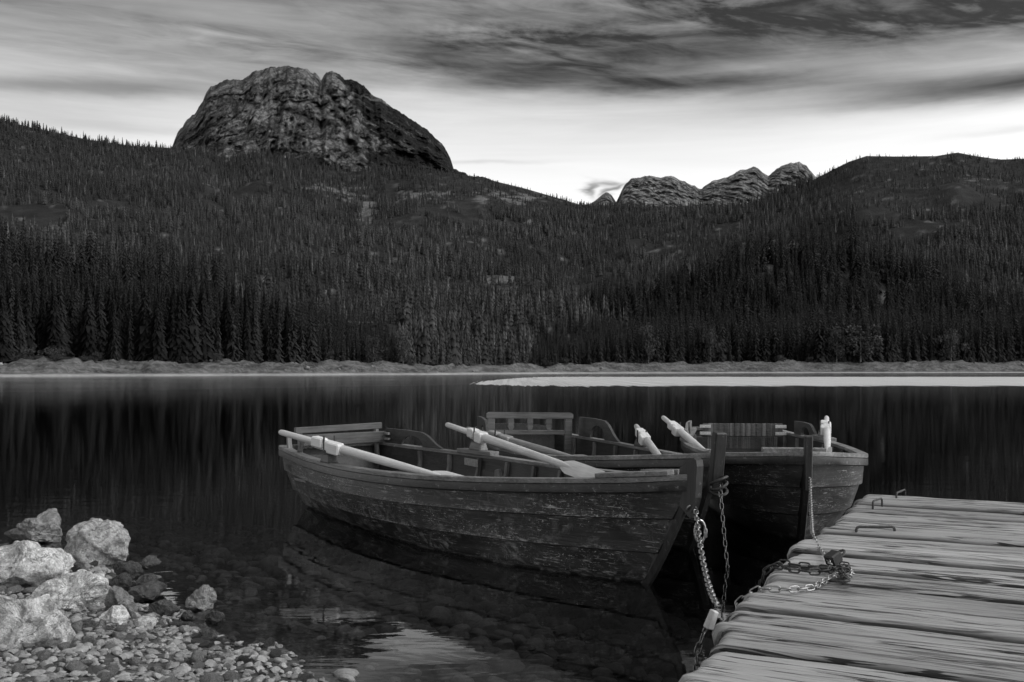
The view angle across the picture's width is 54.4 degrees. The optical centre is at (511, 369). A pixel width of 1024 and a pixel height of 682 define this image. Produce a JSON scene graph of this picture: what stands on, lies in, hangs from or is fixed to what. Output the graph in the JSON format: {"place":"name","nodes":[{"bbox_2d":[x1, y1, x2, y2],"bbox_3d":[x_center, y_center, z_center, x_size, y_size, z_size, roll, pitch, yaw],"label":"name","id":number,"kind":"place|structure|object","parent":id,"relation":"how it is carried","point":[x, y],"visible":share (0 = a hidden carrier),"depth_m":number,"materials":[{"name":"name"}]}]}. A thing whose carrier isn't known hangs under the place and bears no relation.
{"place":"outdoors","nodes":[
{"label":"outdoors","id":0,"kind":"place"},
{"bbox_2d":[0,563,327,681],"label":"gravel","id":1,"kind":"structure","parent":0,"point":[12,655],"depth_m":5.00,"materials":[{"name":"grey gravel"}]},
{"bbox_2d":[113,560,143,578],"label":"shore stone","id":2,"kind":"object","parent":1,"relation":"on","point":[133,569],"visible":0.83,"depth_m":6.96,"materials":[{"name":"grey stone"}]},
{"bbox_2d":[128,657,142,665],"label":"cobble","id":3,"kind":"object","parent":1,"relation":"on","point":[134,661],"visible":0.85,"depth_m":4.91,"materials":[{"name":"grey stone"}]},
{"bbox_2d":[172,65,493,180],"bbox_3d":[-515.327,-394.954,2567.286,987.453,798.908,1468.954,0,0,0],"label":"rocky mountain","id":4,"kind":"structure","parent":0,"point":[334,117],"depth_m":2281.66,"materials":[{"name":"grey stone"}]},
{"bbox_2d":[0,490,1020,681],"bbox_3d":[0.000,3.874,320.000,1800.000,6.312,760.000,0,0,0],"label":"shore ground","id":5,"kind":"structure","parent":0,"point":[331,653],"depth_m":7.23,"materials":[{"name":"grey gravel"}]},
{"bbox_2d":[5,585,21,593],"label":"cobble","id":6,"kind":"object","parent":5,"relation":"on","point":[15,589],"visible":0.84,"depth_m":6.37,"materials":[{"name":"grey stone"}]},
{"bbox_2d":[12,663,26,672],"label":"cobble","id":7,"kind":"object","parent":5,"relation":"on","point":[20,667],"visible":0.92,"depth_m":4.51,"materials":[{"name":"grey stone"}]},
{"bbox_2d":[4,508,62,544],"bbox_3d":[-4.186,1.394,8.728,0.443,0.335,0.390,0,0,-36],"label":"boulder","id":8,"kind":"object","parent":5,"relation":"on","point":[43,528],"visible":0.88,"depth_m":8.64,"materials":[{"name":"grey stone"}]},
{"bbox_2d":[0,540,75,586],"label":"boulder","id":9,"kind":"object","parent":5,"relation":"on","point":[24,563],"visible":0.73,"depth_m":6.50,"materials":[{"name":"stone"}]},
{"bbox_2d":[0,594,76,649],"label":"boulder","id":10,"kind":"object","parent":5,"relation":"on","point":[43,621],"visible":0.76,"depth_m":5.04,"materials":[{"name":"stone"}]},
{"bbox_2d":[37,650,50,660],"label":"cobble","id":11,"kind":"object","parent":5,"relation":"on","point":[43,655],"visible":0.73,"depth_m":4.72,"materials":[{"name":"grey stone"}]},
{"bbox_2d":[30,569,110,610],"bbox_3d":[-2.690,1.368,6.097,0.447,0.276,0.304,0,0,-44],"label":"boulder","id":12,"kind":"object","parent":5,"relation":"on","point":[81,589],"visible":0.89,"depth_m":6.04,"materials":[{"name":"stone"}]},
{"bbox_2d":[66,661,89,671],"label":"cobble","id":13,"kind":"object","parent":5,"relation":"on","point":[75,665],"visible":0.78,"depth_m":4.61,"materials":[{"name":"grey stone"}]},
{"bbox_2d":[71,619,114,629],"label":"shore stone","id":14,"kind":"object","parent":5,"relation":"on","point":[90,623],"visible":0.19,"depth_m":5.54,"materials":[{"name":"grey stone"}]},
{"bbox_2d":[64,518,130,566],"bbox_3d":[-3.222,1.367,7.728,0.476,0.396,0.434,0,0,0],"label":"boulder","id":15,"kind":"object","parent":5,"relation":"on","point":[104,542],"visible":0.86,"depth_m":7.63,"materials":[{"name":"stone"}]},
{"bbox_2d":[96,671,112,680],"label":"cobble","id":16,"kind":"object","parent":5,"relation":"on","point":[104,676],"visible":0.91,"depth_m":4.55,"materials":[{"name":"grey stone"}]},
{"bbox_2d":[103,663,119,676],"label":"cobble","id":17,"kind":"object","parent":5,"relation":"on","point":[114,668],"visible":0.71,"depth_m":4.69,"materials":[{"name":"grey stone"}]},
{"bbox_2d":[98,605,129,624],"bbox_3d":[-2.309,1.440,5.759,0.171,0.157,0.121,0,0,24],"label":"shore stone","id":18,"kind":"object","parent":5,"relation":"on","point":[117,614],"visible":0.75,"depth_m":5.74,"materials":[{"name":"stone"}]},
{"bbox_2d":[104,586,137,616],"bbox_3d":[-2.345,1.406,5.992,0.168,0.226,0.173,0,0,24],"label":"shore stone","id":19,"kind":"object","parent":5,"relation":"on","point":[116,595],"visible":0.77,"depth_m":5.95,"materials":[{"name":"grey stone"}]},
{"bbox_2d":[109,572,132,591],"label":"shore stone","id":20,"kind":"object","parent":5,"relation":"on","point":[124,580],"visible":0.64,"depth_m":6.70,"materials":[{"name":"grey stone"}]},
{"bbox_2d":[128,581,161,602],"bbox_3d":[-2.387,1.450,6.459,0.216,0.145,0.155,0,0,0],"label":"shore stone","id":21,"kind":"object","parent":5,"relation":"on","point":[147,592],"visible":0.84,"depth_m":6.42,"materials":[{"name":"grey stone"}]},
{"bbox_2d":[133,616,157,627],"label":"shore stone","id":22,"kind":"object","parent":5,"relation":"on","point":[144,621],"visible":0.53,"depth_m":5.75,"materials":[{"name":"stone"}]},
{"bbox_2d":[139,555,161,569],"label":"shore stone","id":23,"kind":"object","parent":5,"relation":"on","point":[147,562],"visible":0.84,"depth_m":7.18,"materials":[{"name":"grey stone"}]},
{"bbox_2d":[135,573,166,592],"bbox_3d":[-2.403,1.423,6.611,0.207,0.139,0.150,0,0,0],"label":"shore stone","id":24,"kind":"object","parent":5,"relation":"on","point":[141,580],"visible":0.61,"depth_m":6.59,"materials":[{"name":"grey stone"}]},
{"bbox_2d":[148,599,180,615],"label":"shore stone","id":25,"kind":"object","parent":5,"relation":"on","point":[165,607],"visible":0.76,"depth_m":6.01,"materials":[{"name":"grey stone"}]},
{"bbox_2d":[181,610,192,621],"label":"shore stone","id":26,"kind":"object","parent":5,"relation":"on","point":[186,615],"visible":1,"depth_m":5.98,"materials":[{"name":"grey stone"}]},
{"bbox_2d":[190,650,202,662],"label":"cobble","id":27,"kind":"object","parent":5,"relation":"on","point":[196,655],"visible":0.84,"depth_m":5.03,"materials":[{"name":"grey stone"}]},
{"bbox_2d":[185,585,216,612],"bbox_3d":[-1.963,1.439,6.265,0.205,0.181,0.128,0,0,0],"label":"shore stone","id":28,"kind":"object","parent":5,"relation":"on","point":[202,599],"visible":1,"depth_m":6.23,"materials":[{"name":"grey stone"}]},
{"bbox_2d":[200,630,219,640],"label":"shore stone","id":29,"kind":"object","parent":5,"relation":"on","point":[212,633],"visible":0.66,"depth_m":5.60,"materials":[{"name":"grey stone"}]},
{"bbox_2d":[199,672,224,681],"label":"cobble","id":30,"kind":"object","parent":5,"relation":"on","point":[211,677],"visible":1,"depth_m":4.51,"materials":[{"name":"grey stone"}]},
{"bbox_2d":[205,609,224,624],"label":"shore stone","id":31,"kind":"object","parent":5,"relation":"on","point":[213,617],"visible":1,"depth_m":5.94,"materials":[{"name":"grey stone"}]},
{"bbox_2d":[207,652,232,659],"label":"shore stone","id":32,"kind":"object","parent":5,"relation":"on","point":[213,655],"visible":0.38,"depth_m":5.08,"materials":[{"name":"grey stone"}]},
{"bbox_2d":[222,670,239,681],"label":"cobble","id":33,"kind":"object","parent":5,"relation":"on","point":[230,675],"visible":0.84,"depth_m":4.60,"materials":[{"name":"grey stone"}]},
{"bbox_2d":[298,673,313,681],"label":"cobble","id":34,"kind":"object","parent":5,"relation":"on","point":[303,677],"visible":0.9,"depth_m":4.72,"materials":[{"name":"stone"}]},
{"bbox_2d":[0,516,729,681],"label":"underwater stones","id":35,"kind":"object","parent":5,"relation":"on","point":[441,607],"visible":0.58,"depth_m":6.86,"materials":[{"name":"black stone"}]},
{"bbox_2d":[0,373,1023,516],"bbox_3d":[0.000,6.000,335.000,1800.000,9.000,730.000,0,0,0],"label":"lake water","id":36,"kind":"structure","parent":0,"point":[79,440],"depth_m":31.26,"materials":[{"name":"black liquid"}]},
{"bbox_2d":[279,422,702,614],"bbox_3d":[-0.403,1.173,8.954,1.796,1.179,5.773,0,0,-35],"label":"rowing boat","id":37,"kind":"object","parent":36,"relation":"on","point":[606,538],"visible":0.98,"depth_m":7.71,"materials":[{"name":"paint"}]},
{"bbox_2d":[278,430,462,475],"bbox_3d":[-1.226,0.803,8.963,2.787,0.122,0.121,10,6,38],"label":"oar","id":38,"kind":"object","parent":37,"relation":"on","point":[332,447],"visible":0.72,"depth_m":9.11,"materials":[{"name":"white wood"}]},
{"bbox_2d":[445,422,604,476],"bbox_3d":[-0.039,0.730,9.536,0.121,0.122,3.889,0,3,-22],"label":"oar","id":39,"kind":"object","parent":37,"relation":"on","point":[573,468],"visible":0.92,"depth_m":8.99,"materials":[{"name":"white wood"}]},
{"bbox_2d":[693,509,718,607],"bbox_3d":[1.060,1.016,5.498,0.036,0.183,2.249,0,0,8],"label":"chain","id":40,"kind":"object","parent":37,"relation":"hanging from","point":[712,595],"visible":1,"depth_m":5.52,"materials":[{"name":"metal"}]},
{"bbox_2d":[694,519,706,542],"bbox_3d":[1.245,1.069,6.582,0.089,0.162,0.022,0,0,0],"label":"carabiner","id":41,"kind":"object","parent":40,"relation":"hanging from","point":[705,531],"visible":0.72,"depth_m":6.58,"materials":[{"name":"metal"}]},
{"bbox_2d":[468,412,726,577],"bbox_3d":[0.800,1.125,10.574,1.777,1.271,5.776,1,0,-17],"label":"rowing boat","id":42,"kind":"object","parent":36,"relation":"on","point":[610,451],"visible":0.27,"depth_m":10.34,"materials":[{"name":"paint"}]},
{"bbox_2d":[466,427,586,455],"bbox_3d":[0.220,0.805,10.324,0.121,0.122,2.683,0,5,-34],"label":"oar","id":43,"kind":"object","parent":42,"relation":"on","point":[532,446],"visible":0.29,"depth_m":10.34,"materials":[{"name":"white wood"}]},
{"bbox_2d":[634,424,660,453],"bbox_3d":[1.505,0.865,10.564,0.121,0.122,2.566,0,9,-2],"label":"oar","id":44,"kind":"object","parent":42,"relation":"on","point":[644,438],"visible":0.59,"depth_m":11.06,"materials":[{"name":"grey wood"}]},
{"bbox_2d":[709,475,727,495],"bbox_3d":[1.628,0.910,7.835,0.151,0.163,0.143,0,0,0],"label":"rope lashing","id":45,"kind":"object","parent":42,"relation":"attached to","point":[711,489],"visible":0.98,"depth_m":7.78,"materials":[{"name":"fabric"}]},
{"bbox_2d":[718,484,730,584],"bbox_3d":[1.636,1.260,7.660,0.036,0.736,0.300,0,0,-4],"label":"chain","id":46,"kind":"object","parent":45,"relation":"hanging from","point":[723,527],"visible":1,"depth_m":7.67,"materials":[{"name":"metal"}]},
{"bbox_2d":[680,420,867,558],"bbox_3d":[2.808,1.157,11.195,1.781,1.202,5.642,0,0,6],"label":"rowing boat","id":47,"kind":"object","parent":36,"relation":"on","point":[770,470],"visible":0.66,"depth_m":8.93,"materials":[{"name":"paint"}]},
{"bbox_2d":[661,416,708,449],"bbox_3d":[2.002,0.785,11.296,0.121,0.122,2.718,0,8,-4],"label":"oar","id":48,"kind":"object","parent":47,"relation":"on","point":[676,429],"visible":0.59,"depth_m":11.71,"materials":[{"name":"white wood"}]},
{"bbox_2d":[820,416,831,451],"bbox_3d":[3.513,0.760,11.137,0.121,0.122,2.721,0,7,17],"label":"oar","id":49,"kind":"object","parent":47,"relation":"on","point":[825,429],"visible":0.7,"depth_m":11.35,"materials":[{"name":"white wood"}]},
{"bbox_2d":[679,494,1023,681],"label":"dock","id":50,"kind":"object","parent":36,"relation":"on","point":[932,590],"visible":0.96,"depth_m":4.40,"materials":[{"name":"grey wood"}]},
{"bbox_2d":[693,627,707,670],"bbox_3d":[0.852,1.245,4.425,0.117,0.324,0.038,0,0,-31],"label":"chain","id":51,"kind":"object","parent":50,"relation":"hanging from","point":[703,633],"visible":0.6,"depth_m":4.41,"materials":[{"name":"metal"}]},
{"bbox_2d":[703,609,718,630],"bbox_3d":[0.872,1.095,4.361,0.055,0.090,0.048,0,0,-24],"label":"padlock","id":52,"kind":"object","parent":50,"relation":"hanging from","point":[710,621],"visible":0.93,"depth_m":4.34,"materials":[{"name":"white metal"}]},
{"bbox_2d":[734,565,854,608],"bbox_3d":[1.465,1.141,4.890,0.848,0.245,0.231,0,0,-34],"label":"chain","id":53,"kind":"object","parent":50,"relation":"on","point":[833,575],"visible":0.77,"depth_m":4.73,"materials":[{"name":"metal"}]},
{"bbox_2d":[758,559,830,584],"bbox_3d":[1.498,1.139,5.287,0.404,0.248,0.041,0,0,38],"label":"chain","id":54,"kind":"object","parent":50,"relation":"hanging from","point":[798,564],"visible":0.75,"depth_m":5.27,"materials":[{"name":"metal"}]},
{"bbox_2d":[809,477,832,564],"bbox_3d":[2.061,0.977,6.801,0.079,0.147,3.300,0,0,15],"label":"chain","id":55,"kind":"object","parent":50,"relation":"on","point":[822,552],"visible":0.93,"depth_m":6.74,"materials":[{"name":"metal"}]},
{"bbox_2d":[824,549,845,566],"bbox_3d":[1.730,1.004,5.323,0.125,0.081,0.070,0,0,-28],"label":"padlock","id":56,"kind":"object","parent":50,"relation":"on","point":[835,557],"visible":0.94,"depth_m":5.29,"materials":[{"name":"metal"}]},
{"bbox_2d":[835,561,850,579],"bbox_3d":[1.671,1.015,5.030,0.076,0.034,0.369,0,0,19],"label":"chain","id":57,"kind":"object","parent":50,"relation":"on","point":[846,569],"visible":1,"depth_m":5.04,"materials":[{"name":"metal"}]},
{"bbox_2d":[855,525,895,532],"bbox_3d":[2.351,1.044,6.438,0.264,0.072,0.017,0,0,0],"label":"iron staple","id":58,"kind":"object","parent":50,"relation":"attached to","point":[874,526],"visible":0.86,"depth_m":6.43,"materials":[{"name":"grey metal"}]},
{"bbox_2d":[0,120,1023,365],"bbox_3d":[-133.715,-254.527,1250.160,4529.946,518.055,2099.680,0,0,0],"label":"hillside","id":59,"kind":"structure","parent":0,"point":[962,194],"depth_m":1265.45,"materials":[{"name":"black plant"}]},
{"bbox_2d":[0,288,14,362],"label":"spruce tree","id":60,"kind":"object","parent":59,"relation":"on","point":[5,352],"visible":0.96,"depth_m":234.94,"materials":[{"name":"black plant"}]},
{"bbox_2d":[6,276,14,333],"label":"spruce tree","id":61,"kind":"object","parent":59,"relation":"on","point":[11,291],"visible":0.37,"depth_m":257.85,"materials":[{"name":"black plant"}]},
{"bbox_2d":[12,287,27,360],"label":"spruce tree","id":62,"kind":"object","parent":59,"relation":"on","point":[19,337],"visible":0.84,"depth_m":242.72,"materials":[{"name":"black plant"}]},
{"bbox_2d":[22,276,36,356],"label":"spruce tree","id":63,"kind":"object","parent":59,"relation":"on","point":[26,314],"visible":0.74,"depth_m":248.32,"materials":[{"name":"black plant"}]},
{"bbox_2d":[31,287,38,333],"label":"spruce tree","id":64,"kind":"object","parent":59,"relation":"on","point":[35,299],"visible":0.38,"depth_m":267.34,"materials":[{"name":"black plant"}]},
{"bbox_2d":[34,287,46,354],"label":"spruce tree","id":65,"kind":"object","parent":59,"relation":"on","point":[41,321],"visible":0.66,"depth_m":261.47,"materials":[{"name":"black plant"}]},
{"bbox_2d":[39,288,66,360],"bbox_3d":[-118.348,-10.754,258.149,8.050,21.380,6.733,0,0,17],"label":"spruce tree","id":66,"kind":"object","parent":59,"relation":"on","point":[54,316],"visible":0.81,"depth_m":257.24,"materials":[{"name":"black plant"}]},
{"bbox_2d":[56,277,74,356],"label":"spruce tree","id":67,"kind":"object","parent":59,"relation":"on","point":[60,303],"visible":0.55,"depth_m":262.42,"materials":[{"name":"black plant"}]},
{"bbox_2d":[61,284,75,356],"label":"spruce tree","id":68,"kind":"object","parent":59,"relation":"on","point":[68,333],"visible":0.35,"depth_m":265.42,"materials":[{"name":"black plant"}]},
{"bbox_2d":[66,286,78,353],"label":"spruce tree","id":69,"kind":"object","parent":59,"relation":"on","point":[71,317],"visible":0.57,"depth_m":272.70,"materials":[{"name":"black plant"}]},
{"bbox_2d":[72,287,81,329],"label":"spruce tree","id":70,"kind":"object","parent":59,"relation":"on","point":[77,310],"visible":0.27,"depth_m":277.73,"materials":[{"name":"black plant"}]},
{"bbox_2d":[74,286,102,360],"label":"spruce tree","id":71,"kind":"object","parent":59,"relation":"on","point":[87,346],"visible":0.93,"depth_m":264.39,"materials":[{"name":"black plant"}]},
{"bbox_2d":[94,279,107,360],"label":"spruce tree","id":72,"kind":"object","parent":59,"relation":"on","point":[102,334],"visible":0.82,"depth_m":268.27,"materials":[{"name":"black plant"}]},
{"bbox_2d":[104,287,111,341],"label":"spruce tree","id":73,"kind":"object","parent":59,"relation":"on","point":[109,301],"visible":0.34,"depth_m":283.66,"materials":[{"name":"black plant"}]},
{"bbox_2d":[122,286,128,348],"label":"spruce tree","id":74,"kind":"object","parent":59,"relation":"on","point":[124,314],"visible":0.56,"depth_m":257.76,"materials":[{"name":"black plant"}]},
{"bbox_2d":[125,293,138,355],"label":"spruce tree","id":75,"kind":"object","parent":59,"relation":"on","point":[134,311],"visible":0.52,"depth_m":257.00,"materials":[{"name":"black plant"}]},
{"bbox_2d":[160,285,168,340],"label":"spruce tree","id":76,"kind":"object","parent":59,"relation":"on","point":[162,301],"visible":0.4,"depth_m":257.99,"materials":[{"name":"black plant"}]},
{"bbox_2d":[165,299,180,361],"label":"spruce tree","id":77,"kind":"object","parent":59,"relation":"on","point":[172,331],"visible":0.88,"depth_m":254.40,"materials":[{"name":"black plant"}]},
{"bbox_2d":[263,290,275,357],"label":"spruce tree","id":78,"kind":"object","parent":59,"relation":"on","point":[271,308],"visible":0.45,"depth_m":283.81,"materials":[{"name":"black plant"}]},
{"bbox_2d":[273,293,283,355],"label":"spruce tree","id":79,"kind":"object","parent":59,"relation":"on","point":[278,309],"visible":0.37,"depth_m":281.09,"materials":[{"name":"black plant"}]},
{"bbox_2d":[0,113,1023,367],"bbox_3d":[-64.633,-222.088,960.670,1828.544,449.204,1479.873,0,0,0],"label":"hillside forest","id":80,"kind":"object","parent":59,"relation":"on","point":[924,301],"visible":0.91,"depth_m":652.95,"materials":[{"name":"black plant"}]},
{"bbox_2d":[0,357,1023,376],"bbox_3d":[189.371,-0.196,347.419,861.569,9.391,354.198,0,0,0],"label":"shore","id":81,"kind":"structure","parent":0,"point":[45,367],"depth_m":309.36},
{"bbox_2d":[15,348,43,359],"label":"shrub","id":82,"kind":"object","parent":81,"relation":"on","point":[25,351],"visible":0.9,"depth_m":231.31,"materials":[{"name":"grey plant"}]},
{"bbox_2d":[38,346,65,358],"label":"shrub","id":83,"kind":"object","parent":81,"relation":"on","point":[48,352],"visible":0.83,"depth_m":235.04,"materials":[{"name":"grey plant"}]},
{"bbox_2d":[103,288,121,359],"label":"spruce tree","id":84,"kind":"object","parent":81,"relation":"on","point":[111,328],"visible":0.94,"depth_m":250.72,"materials":[{"name":"black plant"}]},
{"bbox_2d":[116,289,127,359],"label":"spruce tree","id":85,"kind":"object","parent":81,"relation":"on","point":[123,336],"visible":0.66,"depth_m":254.74,"materials":[{"name":"black plant"}]},
{"bbox_2d":[130,282,151,361],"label":"spruce tree","id":86,"kind":"object","parent":81,"relation":"on","point":[139,334],"visible":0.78,"depth_m":253.51,"materials":[{"name":"black plant"}]},
{"bbox_2d":[144,297,169,360],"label":"spruce tree","id":87,"kind":"object","parent":81,"relation":"on","point":[157,342],"visible":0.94,"depth_m":250.98,"materials":[{"name":"black plant"}]},
{"bbox_2d":[149,295,168,361],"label":"spruce tree","id":88,"kind":"object","parent":81,"relation":"on","point":[162,319],"visible":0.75,"depth_m":253.15,"materials":[{"name":"black plant"}]},
{"bbox_2d":[167,286,191,363],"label":"spruce tree","id":89,"kind":"object","parent":81,"relation":"on","point":[180,340],"visible":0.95,"depth_m":254.80,"materials":[{"name":"black plant"}]},
{"bbox_2d":[175,280,191,362],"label":"spruce tree","id":90,"kind":"object","parent":81,"relation":"on","point":[184,318],"visible":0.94,"depth_m":255.87,"materials":[{"name":"black plant"}]},
{"bbox_2d":[185,282,207,363],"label":"spruce tree","id":91,"kind":"object","parent":81,"relation":"on","point":[193,328],"visible":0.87,"depth_m":257.36,"materials":[{"name":"black plant"}]},
{"bbox_2d":[197,282,214,361],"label":"spruce tree","id":92,"kind":"object","parent":81,"relation":"on","point":[205,342],"visible":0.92,"depth_m":259.91,"materials":[{"name":"black plant"}]},
{"bbox_2d":[219,291,238,361],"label":"spruce tree","id":93,"kind":"object","parent":81,"relation":"on","point":[224,324],"visible":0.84,"depth_m":268.49,"materials":[{"name":"black plant"}]},
{"bbox_2d":[240,297,254,361],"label":"spruce tree","id":94,"kind":"object","parent":81,"relation":"on","point":[247,352],"visible":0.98,"depth_m":270.54,"materials":[{"name":"black plant"}]},
{"bbox_2d":[243,286,260,356],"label":"spruce tree","id":95,"kind":"object","parent":81,"relation":"on","point":[249,306],"visible":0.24,"depth_m":279.75,"materials":[{"name":"black plant"}]},
{"bbox_2d":[250,297,263,363],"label":"spruce tree","id":96,"kind":"object","parent":81,"relation":"on","point":[254,333],"visible":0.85,"depth_m":273.74,"materials":[{"name":"black plant"}]},
{"bbox_2d":[281,296,293,362],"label":"spruce tree","id":97,"kind":"object","parent":81,"relation":"on","point":[287,315],"visible":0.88,"depth_m":280.27,"materials":[{"name":"black plant"}]},
{"bbox_2d":[361,335,387,361],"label":"broadleaf tree","id":98,"kind":"object","parent":81,"relation":"on","point":[371,341],"visible":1,"depth_m":299.28,"materials":[{"name":"grey plant"}]},
{"bbox_2d":[395,330,411,363],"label":"broadleaf tree","id":99,"kind":"object","parent":81,"relation":"on","point":[404,351],"visible":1,"depth_m":305.54,"materials":[{"name":"grey plant"}]},
{"bbox_2d":[639,324,660,362],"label":"broadleaf tree","id":100,"kind":"object","parent":81,"relation":"on","point":[646,337],"visible":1,"depth_m":425.54,"materials":[{"name":"grey plant"}]},
{"bbox_2d":[699,325,721,362],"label":"broadleaf tree","id":101,"kind":"object","parent":81,"relation":"on","point":[710,337],"visible":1,"depth_m":438.27,"materials":[{"name":"grey plant"}]},
{"bbox_2d":[825,323,849,361],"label":"broadleaf tree","id":102,"kind":"object","parent":81,"relation":"on","point":[835,333],"visible":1,"depth_m":455.65,"materials":[{"name":"grey plant"}]},
{"bbox_2d":[843,324,883,361],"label":"broadleaf tree","id":103,"kind":"object","parent":81,"relation":"on","point":[865,347],"visible":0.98,"depth_m":456.31,"materials":[{"name":"grey plant"}]},
{"bbox_2d":[929,329,968,360],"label":"broadleaf tree","id":104,"kind":"object","parent":81,"relation":"on","point":[951,340],"visible":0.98,"depth_m":468.83,"materials":[{"name":"grey plant"}]},
{"bbox_2d":[0,0,1023,203],"label":"sky","id":105,"kind":"structure","parent":0,"point":[576,100],"materials":[{"name":"grey"}]},
{"bbox_2d":[589,162,815,206],"bbox_3d":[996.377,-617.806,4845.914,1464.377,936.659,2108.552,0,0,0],"label":"distant peaks","id":106,"kind":"object","parent":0,"point":[669,191],"visible":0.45,"depth_m":4765.19,"materials":[{"name":"grey stone"}]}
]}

